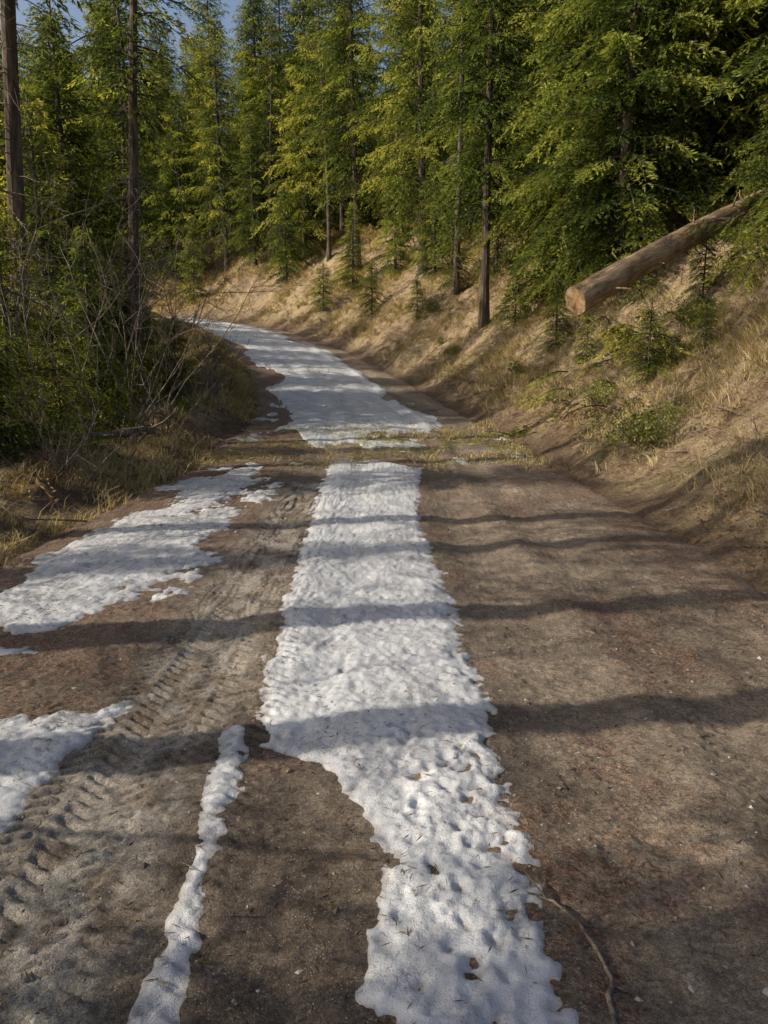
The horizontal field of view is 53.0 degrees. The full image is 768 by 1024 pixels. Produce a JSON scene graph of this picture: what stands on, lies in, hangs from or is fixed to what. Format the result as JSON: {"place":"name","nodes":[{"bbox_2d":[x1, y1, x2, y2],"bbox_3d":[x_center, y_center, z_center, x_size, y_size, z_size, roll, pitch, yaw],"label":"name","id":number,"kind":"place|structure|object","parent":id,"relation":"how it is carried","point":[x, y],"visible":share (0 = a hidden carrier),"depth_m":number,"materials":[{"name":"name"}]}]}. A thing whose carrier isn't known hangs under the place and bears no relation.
{"place":"outdoors","nodes":[
{"label":"outdoors","id":0,"kind":"place"},
{"bbox_2d":[0,0,453,177],"label":"sky","id":1,"kind":"structure","parent":0,"point":[23,5],"materials":[{"name":"blue"}]},
{"bbox_2d":[0,320,767,1023],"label":"dirt road","id":2,"kind":"structure","parent":0,"point":[124,808],"depth_m":3.13,"materials":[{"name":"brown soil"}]},
{"bbox_2d":[0,317,578,1023],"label":"snow patch","id":3,"kind":"object","parent":2,"relation":"on","point":[452,927],"visible":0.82,"depth_m":3.58,"materials":[{"name":"white snow"}]},
{"bbox_2d":[216,421,550,466],"bbox_3d":[-0.010,-1.447,15.858,6.324,0.472,6.586,0,10,0],"label":"grass strip","id":4,"kind":"object","parent":2,"relation":"on","point":[352,456],"visible":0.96,"depth_m":15.21,"materials":[{"name":"beige plant"}]},
{"bbox_2d":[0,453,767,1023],"bbox_3d":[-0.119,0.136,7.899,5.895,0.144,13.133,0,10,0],"label":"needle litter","id":5,"kind":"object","parent":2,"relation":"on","point":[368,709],"visible":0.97,"depth_m":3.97,"materials":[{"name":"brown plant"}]},
{"bbox_2d":[522,865,653,1023],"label":"fallen stick","id":6,"kind":"object","parent":2,"relation":"on","point":[611,1007],"visible":1,"depth_m":2.09,"materials":[{"name":"brown wood"}]},
{"bbox_2d":[0,184,767,594],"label":"ground","id":7,"kind":"structure","parent":0,"point":[644,491],"depth_m":15.74,"materials":[{"name":"beige plant"}]},
{"bbox_2d":[0,350,48,467],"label":"fir sapling","id":8,"kind":"object","parent":7,"relation":"on","point":[10,414],"visible":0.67,"depth_m":10.53,"materials":[{"name":"green plant"}]},
{"bbox_2d":[0,316,67,456],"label":"fir sapling","id":9,"kind":"object","parent":7,"relation":"on","point":[14,343],"visible":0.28,"depth_m":11.23,"materials":[{"name":"green plant"}]},
{"bbox_2d":[0,0,78,444],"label":"pine tree","id":10,"kind":"object","parent":7,"relation":"on","point":[4,289],"visible":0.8,"depth_m":11.66,"materials":[{"name":"green plant"}]},
{"bbox_2d":[0,192,89,436],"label":"fir tree","id":11,"kind":"object","parent":7,"relation":"on","point":[7,268],"visible":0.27,"depth_m":13.11,"materials":[{"name":"green plant"}]},
{"bbox_2d":[0,0,106,426],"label":"pine tree","id":12,"kind":"object","parent":7,"relation":"on","point":[10,83],"visible":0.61,"depth_m":13.82,"materials":[{"name":"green plant"}]},
{"bbox_2d":[0,451,109,500],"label":"shrub","id":13,"kind":"object","parent":7,"relation":"on","point":[34,474],"visible":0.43,"depth_m":9.19,"materials":[{"name":"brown plant"}]},
{"bbox_2d":[0,17,115,419],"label":"fir tree","id":14,"kind":"object","parent":7,"relation":"on","point":[2,160],"visible":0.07,"depth_m":17.92,"materials":[{"name":"green plant"}]},
{"bbox_2d":[13,410,108,454],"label":"shrub","id":15,"kind":"object","parent":7,"relation":"on","point":[58,433],"visible":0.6,"depth_m":10.79,"materials":[{"name":"green plant"}]},
{"bbox_2d":[36,379,86,444],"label":"fir sapling","id":16,"kind":"object","parent":7,"relation":"on","point":[60,401],"visible":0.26,"depth_m":12.07,"materials":[{"name":"green plant"}]},
{"bbox_2d":[20,303,103,443],"bbox_3d":[-5.974,-2.049,14.072,2.236,3.461,2.027,4,11,22],"label":"fir sapling","id":17,"kind":"object","parent":7,"relation":"on","point":[66,350],"visible":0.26,"depth_m":13.91,"materials":[{"name":"green plant"}]},
{"bbox_2d":[0,372,130,486],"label":"bare shrub","id":18,"kind":"object","parent":7,"relation":"on","point":[66,462],"visible":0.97,"depth_m":9.63,"materials":[{"name":"brown wood"}]},
{"bbox_2d":[0,92,136,422],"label":"fir tree","id":19,"kind":"object","parent":7,"relation":"on","point":[47,136],"visible":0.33,"depth_m":16.77,"materials":[{"name":"green plant"}]},
{"bbox_2d":[1,417,136,459],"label":"fallen branch","id":20,"kind":"object","parent":7,"relation":"on","point":[81,438],"visible":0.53,"depth_m":11.19,"materials":[{"name":"brown wood"}]},
{"bbox_2d":[0,73,158,450],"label":"bare shrub","id":21,"kind":"object","parent":7,"relation":"on","point":[17,316],"visible":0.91,"depth_m":11.71,"materials":[{"name":"plant"}]},
{"bbox_2d":[19,27,141,326],"bbox_3d":[-12.101,-11.037,28.347,5.629,13.362,5.621,-1,10,-5],"label":"fir tree","id":22,"kind":"object","parent":7,"relation":"on","point":[84,121],"visible":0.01,"depth_m":27.84,"materials":[{"name":"green plant"}]},
{"bbox_2d":[44,322,117,443],"bbox_3d":[-6.176,-2.237,15.456,1.987,3.197,1.802,6,12,31],"label":"fir sapling","id":23,"kind":"object","parent":7,"relation":"on","point":[85,347],"visible":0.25,"depth_m":15.34,"materials":[{"name":"green plant"}]},
{"bbox_2d":[0,12,166,362],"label":"fir tree","id":24,"kind":"object","parent":7,"relation":"on","point":[70,105],"visible":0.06,"depth_m":23.60,"materials":[{"name":"green plant"}]},
{"bbox_2d":[3,0,168,383],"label":"fir tree","id":25,"kind":"object","parent":7,"relation":"on","point":[58,120],"visible":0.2,"depth_m":20.47,"materials":[{"name":"green plant"}]},
{"bbox_2d":[2,404,174,458],"bbox_3d":[-4.989,-1.046,11.871,1.171,1.160,3.429,9,14,40],"label":"fallen branch","id":26,"kind":"object","parent":7,"relation":"on","point":[146,429],"visible":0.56,"depth_m":12.67,"materials":[{"name":"brown wood"}]},
{"bbox_2d":[57,69,121,273],"bbox_3d":[-13.453,-12.878,34.446,5.411,13.267,6.307,7,13,35],"label":"fir tree","id":27,"kind":"object","parent":7,"relation":"on","point":[87,122],"visible":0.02,"depth_m":33.44,"materials":[{"name":"green plant"}]},
{"bbox_2d":[44,224,139,443],"bbox_3d":[-6.324,-3.445,16.214,2.200,5.069,2.139,-1,10,-7],"label":"fir tree","id":28,"kind":"object","parent":7,"relation":"on","point":[78,315],"visible":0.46,"depth_m":16.10,"materials":[{"name":"green plant"}]},
{"bbox_2d":[34,146,159,418],"bbox_3d":[-7.609,-5.376,19.344,3.422,7.344,3.520,2,11,9],"label":"fir tree","id":29,"kind":"object","parent":7,"relation":"on","point":[74,206],"visible":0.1,"depth_m":19.15,"materials":[{"name":"green plant"}]},
{"bbox_2d":[72,0,153,227],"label":"fir tree","id":30,"kind":"object","parent":7,"relation":"on","point":[89,56],"visible":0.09,"depth_m":64.55,"materials":[{"name":"green plant"}]},
{"bbox_2d":[96,379,143,445],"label":"fir sapling","id":31,"kind":"object","parent":7,"relation":"on","point":[117,400],"visible":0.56,"depth_m":14.45,"materials":[{"name":"green plant"}]},
{"bbox_2d":[76,0,164,334],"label":"pine tree","id":32,"kind":"object","parent":7,"relation":"on","point":[123,192],"visible":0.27,"depth_m":26.99,"materials":[{"name":"green plant"}]},
{"bbox_2d":[31,0,227,413],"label":"pine tree","id":33,"kind":"object","parent":7,"relation":"on","point":[134,112],"visible":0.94,"depth_m":17.89,"materials":[{"name":"green plant"}]},
{"bbox_2d":[80,0,187,370],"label":"pine tree","id":34,"kind":"object","parent":7,"relation":"on","point":[150,140],"visible":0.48,"depth_m":21.34,"materials":[{"name":"green plant"}]},
{"bbox_2d":[102,228,174,401],"bbox_3d":[-6.996,-4.954,21.173,2.567,5.547,2.640,-7,12,-32],"label":"fir tree","id":35,"kind":"object","parent":7,"relation":"on","point":[125,302],"visible":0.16,"depth_m":20.86,"materials":[{"name":"green plant"}]},
{"bbox_2d":[111,191,166,345],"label":"fir tree","id":36,"kind":"object","parent":7,"relation":"on","point":[149,268],"visible":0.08,"depth_m":32.07,"materials":[{"name":"green plant"}]},
{"bbox_2d":[0,100,283,422],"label":"bare shrub","id":37,"kind":"object","parent":7,"relation":"on","point":[124,364],"visible":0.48,"depth_m":17.73,"materials":[{"name":"brown plant"}]},
{"bbox_2d":[116,120,171,272],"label":"fir tree","id":38,"kind":"object","parent":7,"relation":"on","point":[141,198],"visible":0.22,"depth_m":59.90,"materials":[{"name":"green plant"}]},
{"bbox_2d":[118,344,173,428],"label":"fir sapling","id":39,"kind":"object","parent":7,"relation":"on","point":[144,379],"visible":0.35,"depth_m":17.19,"materials":[{"name":"green plant"}]},
{"bbox_2d":[108,351,218,437],"bbox_3d":[-4.392,-2.237,14.847,1.680,1.804,1.998,10,14,44],"label":"bare shrub","id":40,"kind":"object","parent":7,"relation":"on","point":[153,414],"visible":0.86,"depth_m":14.79,"materials":[{"name":"brown plant"}]},
{"bbox_2d":[127,58,200,234],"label":"fir tree","id":41,"kind":"object","parent":7,"relation":"on","point":[158,131],"visible":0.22,"depth_m":64.97,"materials":[{"name":"green plant"}]},
{"bbox_2d":[0,125,333,449],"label":"bare shrub","id":42,"kind":"object","parent":7,"relation":"on","point":[169,340],"visible":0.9,"depth_m":12.93,"materials":[{"name":"brown plant"}]},
{"bbox_2d":[148,316,204,405],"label":"fir sapling","id":43,"kind":"object","parent":7,"relation":"on","point":[173,350],"visible":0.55,"depth_m":20.53,"materials":[{"name":"green plant"}]},
{"bbox_2d":[2,149,356,425],"bbox_3d":[-4.021,-4.167,15.711,5.743,5.128,4.695,6,12,28],"label":"bare shrub","id":44,"kind":"object","parent":7,"relation":"on","point":[137,328],"visible":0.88,"depth_m":15.64,"materials":[{"name":"brown plant"}]},
{"bbox_2d":[139,90,220,281],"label":"fir tree","id":45,"kind":"object","parent":7,"relation":"on","point":[176,223],"visible":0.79,"depth_m":58.89,"materials":[{"name":"green plant"}]},
{"bbox_2d":[121,228,239,384],"bbox_3d":[-5.789,-5.796,22.981,3.841,4.710,4.630,9,14,42],"label":"bare shrub","id":46,"kind":"object","parent":7,"relation":"on","point":[171,309],"visible":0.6,"depth_m":22.06,"materials":[{"name":"brown plant"}]},
{"bbox_2d":[172,215,212,308],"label":"fir tree","id":47,"kind":"object","parent":7,"relation":"on","point":[193,262],"visible":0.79,"depth_m":56.11,"materials":[{"name":"green plant"}]},
{"bbox_2d":[155,324,236,411],"bbox_3d":[-4.199,-3.415,18.201,1.867,2.054,2.221,6,12,30],"label":"bare shrub","id":48,"kind":"object","parent":7,"relation":"on","point":[208,382],"visible":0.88,"depth_m":18.33,"materials":[{"name":"brown plant"}]},
{"bbox_2d":[165,335,243,391],"bbox_3d":[-4.645,-3.974,21.223,2.221,1.804,1.867,3,11,14],"label":"bare shrub","id":49,"kind":"object","parent":7,"relation":"on","point":[215,358],"visible":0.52,"depth_m":21.16,"materials":[{"name":"brown plant"}]},
{"bbox_2d":[170,0,242,236],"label":"fir tree","id":50,"kind":"object","parent":7,"relation":"on","point":[207,14],"visible":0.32,"depth_m":62.15,"materials":[{"name":"green plant"}]},
{"bbox_2d":[193,322,248,371],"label":"bare shrub","id":51,"kind":"object","parent":7,"relation":"on","point":[209,336],"visible":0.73,"depth_m":23.53,"materials":[{"name":"brown plant"}]},
{"bbox_2d":[179,18,267,273],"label":"fir tree","id":52,"kind":"object","parent":7,"relation":"on","point":[221,182],"visible":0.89,"depth_m":57.26,"materials":[{"name":"green plant"}]},
{"bbox_2d":[221,114,279,275],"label":"fir tree","id":53,"kind":"object","parent":7,"relation":"on","point":[253,226],"visible":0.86,"depth_m":55.62,"materials":[{"name":"green plant"}]},
{"bbox_2d":[206,0,308,235],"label":"fir tree","id":54,"kind":"object","parent":7,"relation":"on","point":[246,54],"visible":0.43,"depth_m":59.86,"materials":[{"name":"green plant"}]},
{"bbox_2d":[241,15,294,264],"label":"pine tree","id":55,"kind":"object","parent":7,"relation":"on","point":[269,145],"visible":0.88,"depth_m":54.57,"materials":[{"name":"green plant"}]},
{"bbox_2d":[259,184,310,287],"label":"fir tree","id":56,"kind":"object","parent":7,"relation":"on","point":[286,221],"visible":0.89,"depth_m":50.91,"materials":[{"name":"green plant"}]},
{"bbox_2d":[248,34,350,275],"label":"fir tree","id":57,"kind":"object","parent":7,"relation":"on","point":[300,155],"visible":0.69,"depth_m":51.92,"materials":[{"name":"green plant"}]},
{"bbox_2d":[260,0,352,228],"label":"fir tree","id":58,"kind":"object","parent":7,"relation":"on","point":[290,59],"visible":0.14,"depth_m":60.65,"materials":[{"name":"green plant"}]},
{"bbox_2d":[290,0,349,261],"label":"pine tree","id":59,"kind":"object","parent":7,"relation":"on","point":[328,220],"visible":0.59,"depth_m":47.93,"materials":[{"name":"green plant"}]},
{"bbox_2d":[305,262,339,316],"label":"fir sapling","id":60,"kind":"object","parent":7,"relation":"on","point":[322,278],"visible":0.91,"depth_m":42.85,"materials":[{"name":"green plant"}]},
{"bbox_2d":[286,0,381,230],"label":"fir tree","id":61,"kind":"object","parent":7,"relation":"on","point":[342,219],"visible":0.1,"depth_m":54.26,"materials":[{"name":"green plant"}]},
{"bbox_2d":[287,0,395,269],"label":"fir tree","id":62,"kind":"object","parent":7,"relation":"on","point":[350,77],"visible":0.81,"depth_m":45.30,"materials":[{"name":"green plant"}]},
{"bbox_2d":[331,202,370,296],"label":"fir tree","id":63,"kind":"object","parent":7,"relation":"on","point":[353,272],"visible":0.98,"depth_m":44.11,"materials":[{"name":"green plant"}]},
{"bbox_2d":[355,257,387,318],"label":"fir sapling","id":64,"kind":"object","parent":7,"relation":"on","point":[371,300],"visible":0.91,"depth_m":37.55,"materials":[{"name":"green plant"}]},
{"bbox_2d":[0,0,767,246],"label":"distant forest","id":65,"kind":"object","parent":7,"relation":"on","point":[363,219],"visible":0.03,"depth_m":63.59,"materials":[{"name":"green plant"}]},
{"bbox_2d":[0,217,767,1023],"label":"twig litter","id":66,"kind":"object","parent":7,"relation":"on","point":[424,485],"visible":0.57,"depth_m":11.01,"materials":[{"name":"brown wood"}]},
{"bbox_2d":[368,156,417,279],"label":"fir tree","id":67,"kind":"object","parent":7,"relation":"on","point":[394,252],"visible":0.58,"depth_m":40.78,"materials":[{"name":"green plant"}]},
{"bbox_2d":[340,0,449,266],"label":"fir tree","id":68,"kind":"object","parent":7,"relation":"on","point":[371,103],"visible":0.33,"depth_m":42.26,"materials":[{"name":"green plant"}]},
{"bbox_2d":[402,275,429,324],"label":"fir sapling","id":69,"kind":"object","parent":7,"relation":"on","point":[421,300],"visible":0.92,"depth_m":32.37,"materials":[{"name":"green plant"}]},
{"bbox_2d":[358,0,477,275],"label":"fir tree","id":70,"kind":"object","parent":7,"relation":"on","point":[421,92],"visible":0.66,"depth_m":37.99,"materials":[{"name":"green plant"}]},
{"bbox_2d":[405,159,453,280],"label":"fir tree","id":71,"kind":"object","parent":7,"relation":"on","point":[424,252],"visible":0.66,"depth_m":35.54,"materials":[{"name":"green plant"}]},
{"bbox_2d":[426,213,473,291],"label":"fir sapling","id":72,"kind":"object","parent":7,"relation":"on","point":[449,270],"visible":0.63,"depth_m":32.45,"materials":[{"name":"green plant"}]},
{"bbox_2d":[428,105,479,257],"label":"fir tree","id":73,"kind":"object","parent":7,"relation":"on","point":[454,150],"visible":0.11,"depth_m":37.89,"materials":[{"name":"green plant"}]},
{"bbox_2d":[411,0,512,294],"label":"pine tree","id":74,"kind":"object","parent":7,"relation":"on","point":[456,279],"visible":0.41,"depth_m":30.70,"materials":[{"name":"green plant"}]},
{"bbox_2d":[401,0,569,329],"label":"fir tree","id":75,"kind":"object","parent":7,"relation":"on","point":[489,107],"visible":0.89,"depth_m":25.96,"materials":[{"name":"green plant"}]},
{"bbox_2d":[423,0,552,254],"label":"fir tree","id":76,"kind":"object","parent":7,"relation":"on","point":[454,140],"visible":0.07,"depth_m":32.96,"materials":[{"name":"green plant"}]},
{"bbox_2d":[462,132,520,291],"bbox_3d":[4.438,-11.682,30.033,2.567,6.109,2.640,4,11,20],"label":"fir tree","id":77,"kind":"object","parent":7,"relation":"on","point":[498,250],"visible":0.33,"depth_m":30.01,"materials":[{"name":"green plant"}]},
{"bbox_2d":[490,266,538,329],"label":"fir sapling","id":78,"kind":"object","parent":7,"relation":"on","point":[510,298],"visible":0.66,"depth_m":25.10,"materials":[{"name":"green plant"}]},
{"bbox_2d":[476,381,618,445],"bbox_3d":[3.426,-1.963,16.194,3.218,1.628,1.736,-3,11,-14],"label":"fir bough","id":79,"kind":"object","parent":7,"relation":"on","point":[530,429],"visible":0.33,"depth_m":15.88,"materials":[{"name":"green plant"}]},
{"bbox_2d":[517,199,586,303],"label":"fir sapling","id":80,"kind":"object","parent":7,"relation":"on","point":[546,223],"visible":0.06,"depth_m":25.31,"materials":[{"name":"green plant"}]},
{"bbox_2d":[531,270,576,353],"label":"fir sapling","id":81,"kind":"object","parent":7,"relation":"on","point":[561,322],"visible":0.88,"depth_m":21.28,"materials":[{"name":"green plant"}]},
{"bbox_2d":[478,0,636,265],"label":"fir tree","id":82,"kind":"object","parent":7,"relation":"on","point":[518,32],"visible":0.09,"depth_m":28.04,"materials":[{"name":"green plant"}]},
{"bbox_2d":[465,0,674,327],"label":"fir tree","id":83,"kind":"object","parent":7,"relation":"on","point":[551,83],"visible":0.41,"depth_m":23.25,"materials":[{"name":"green plant"}]},
{"bbox_2d":[564,310,601,367],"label":"fir sapling","id":84,"kind":"object","parent":7,"relation":"on","point":[587,333],"visible":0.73,"depth_m":19.68,"materials":[{"name":"green plant"}]},
{"bbox_2d":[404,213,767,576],"bbox_3d":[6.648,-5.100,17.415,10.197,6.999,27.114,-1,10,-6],"label":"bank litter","id":85,"kind":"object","parent":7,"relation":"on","point":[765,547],"visible":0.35,"depth_m":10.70,"materials":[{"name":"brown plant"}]},
{"bbox_2d":[570,377,629,404],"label":"shrub","id":86,"kind":"object","parent":7,"relation":"on","point":[593,395],"visible":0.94,"depth_m":15.05,"materials":[{"name":"green plant"}]},
{"bbox_2d":[517,310,683,409],"bbox_3d":[4.938,-3.494,18.005,3.584,2.302,2.204,0,10,0],"label":"fir bough","id":87,"kind":"object","parent":7,"relation":"on","point":[583,370],"visible":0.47,"depth_m":17.66,"materials":[{"name":"green plant"}]},
{"bbox_2d":[548,391,659,429],"bbox_3d":[4.124,-1.768,14.422,1.984,1.038,2.037,0,10,0],"label":"dead bough","id":88,"kind":"object","parent":7,"relation":"on","point":[571,412],"visible":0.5,"depth_m":14.17,"materials":[{"name":"brown wood"}]},
{"bbox_2d":[497,0,764,317],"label":"fir tree","id":89,"kind":"object","parent":7,"relation":"on","point":[626,136],"visible":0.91,"depth_m":20.24,"materials":[{"name":"green plant"}]},
{"bbox_2d":[577,386,693,449],"bbox_3d":[3.693,-1.379,11.345,1.673,0.941,1.396,3,11,14],"label":"shrub","id":90,"kind":"object","parent":7,"relation":"on","point":[663,428],"visible":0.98,"depth_m":11.31,"materials":[{"name":"green plant"}]},
{"bbox_2d":[586,315,694,379],"bbox_3d":[5.171,-3.204,15.704,2.149,1.667,2.780,0,10,0],"label":"shrub","id":91,"kind":"object","parent":7,"relation":"on","point":[621,338],"visible":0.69,"depth_m":15.63,"materials":[{"name":"green plant"}]},
{"bbox_2d":[607,202,675,312],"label":"fir sapling","id":92,"kind":"object","parent":7,"relation":"on","point":[644,278],"visible":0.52,"depth_m":19.52,"materials":[{"name":"green plant"}]},
{"bbox_2d":[619,300,679,392],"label":"fir sapling","id":93,"kind":"object","parent":7,"relation":"on","point":[649,343],"visible":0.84,"depth_m":14.99,"materials":[{"name":"green plant"}]},
{"bbox_2d":[565,185,767,314],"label":"fallen log","id":94,"kind":"object","parent":7,"relation":"on","point":[590,292],"visible":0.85,"depth_m":16.14,"materials":[{"name":"brown wood"}]},
{"bbox_2d":[587,0,767,230],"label":"fir tree","id":95,"kind":"object","parent":7,"relation":"on","point":[726,143],"visible":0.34,"depth_m":20.75,"materials":[{"name":"green plant"}]},
{"bbox_2d":[612,0,767,219],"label":"fir tree","id":96,"kind":"object","parent":7,"relation":"on","point":[731,50],"visible":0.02,"depth_m":23.64,"materials":[{"name":"green plant"}]},
{"bbox_2d":[665,285,729,329],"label":"shrub","id":97,"kind":"object","parent":7,"relation":"on","point":[692,313],"visible":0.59,"depth_m":15.78,"materials":[{"name":"green plant"}]},
{"bbox_2d":[674,235,722,310],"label":"fir sapling","id":98,"kind":"object","parent":7,"relation":"on","point":[703,274],"visible":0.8,"depth_m":17.25,"materials":[{"name":"green plant"}]},
{"bbox_2d":[640,0,767,219],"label":"fir tree","id":99,"kind":"object","parent":7,"relation":"on","point":[757,59],"visible":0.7,"depth_m":19.53,"materials":[{"name":"green plant"}]},
{"bbox_2d":[685,291,724,355],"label":"fir sapling","id":100,"kind":"object","parent":7,"relation":"on","point":[707,315],"visible":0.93,"depth_m":14.74,"materials":[{"name":"green plant"}]},
{"bbox_2d":[681,182,767,294],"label":"fir bough","id":101,"kind":"object","parent":7,"relation":"on","point":[760,222],"visible":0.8,"depth_m":15.73,"materials":[{"name":"green plant"}]},
{"bbox_2d":[702,252,767,292],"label":"fir bough","id":102,"kind":"object","parent":7,"relation":"on","point":[739,258],"visible":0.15,"depth_m":15.79,"materials":[{"name":"green plant"}]},
{"bbox_2d":[729,102,767,243],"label":"fir sapling","id":103,"kind":"object","parent":7,"relation":"on","point":[761,176],"visible":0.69,"depth_m":17.39,"materials":[{"name":"green plant"}]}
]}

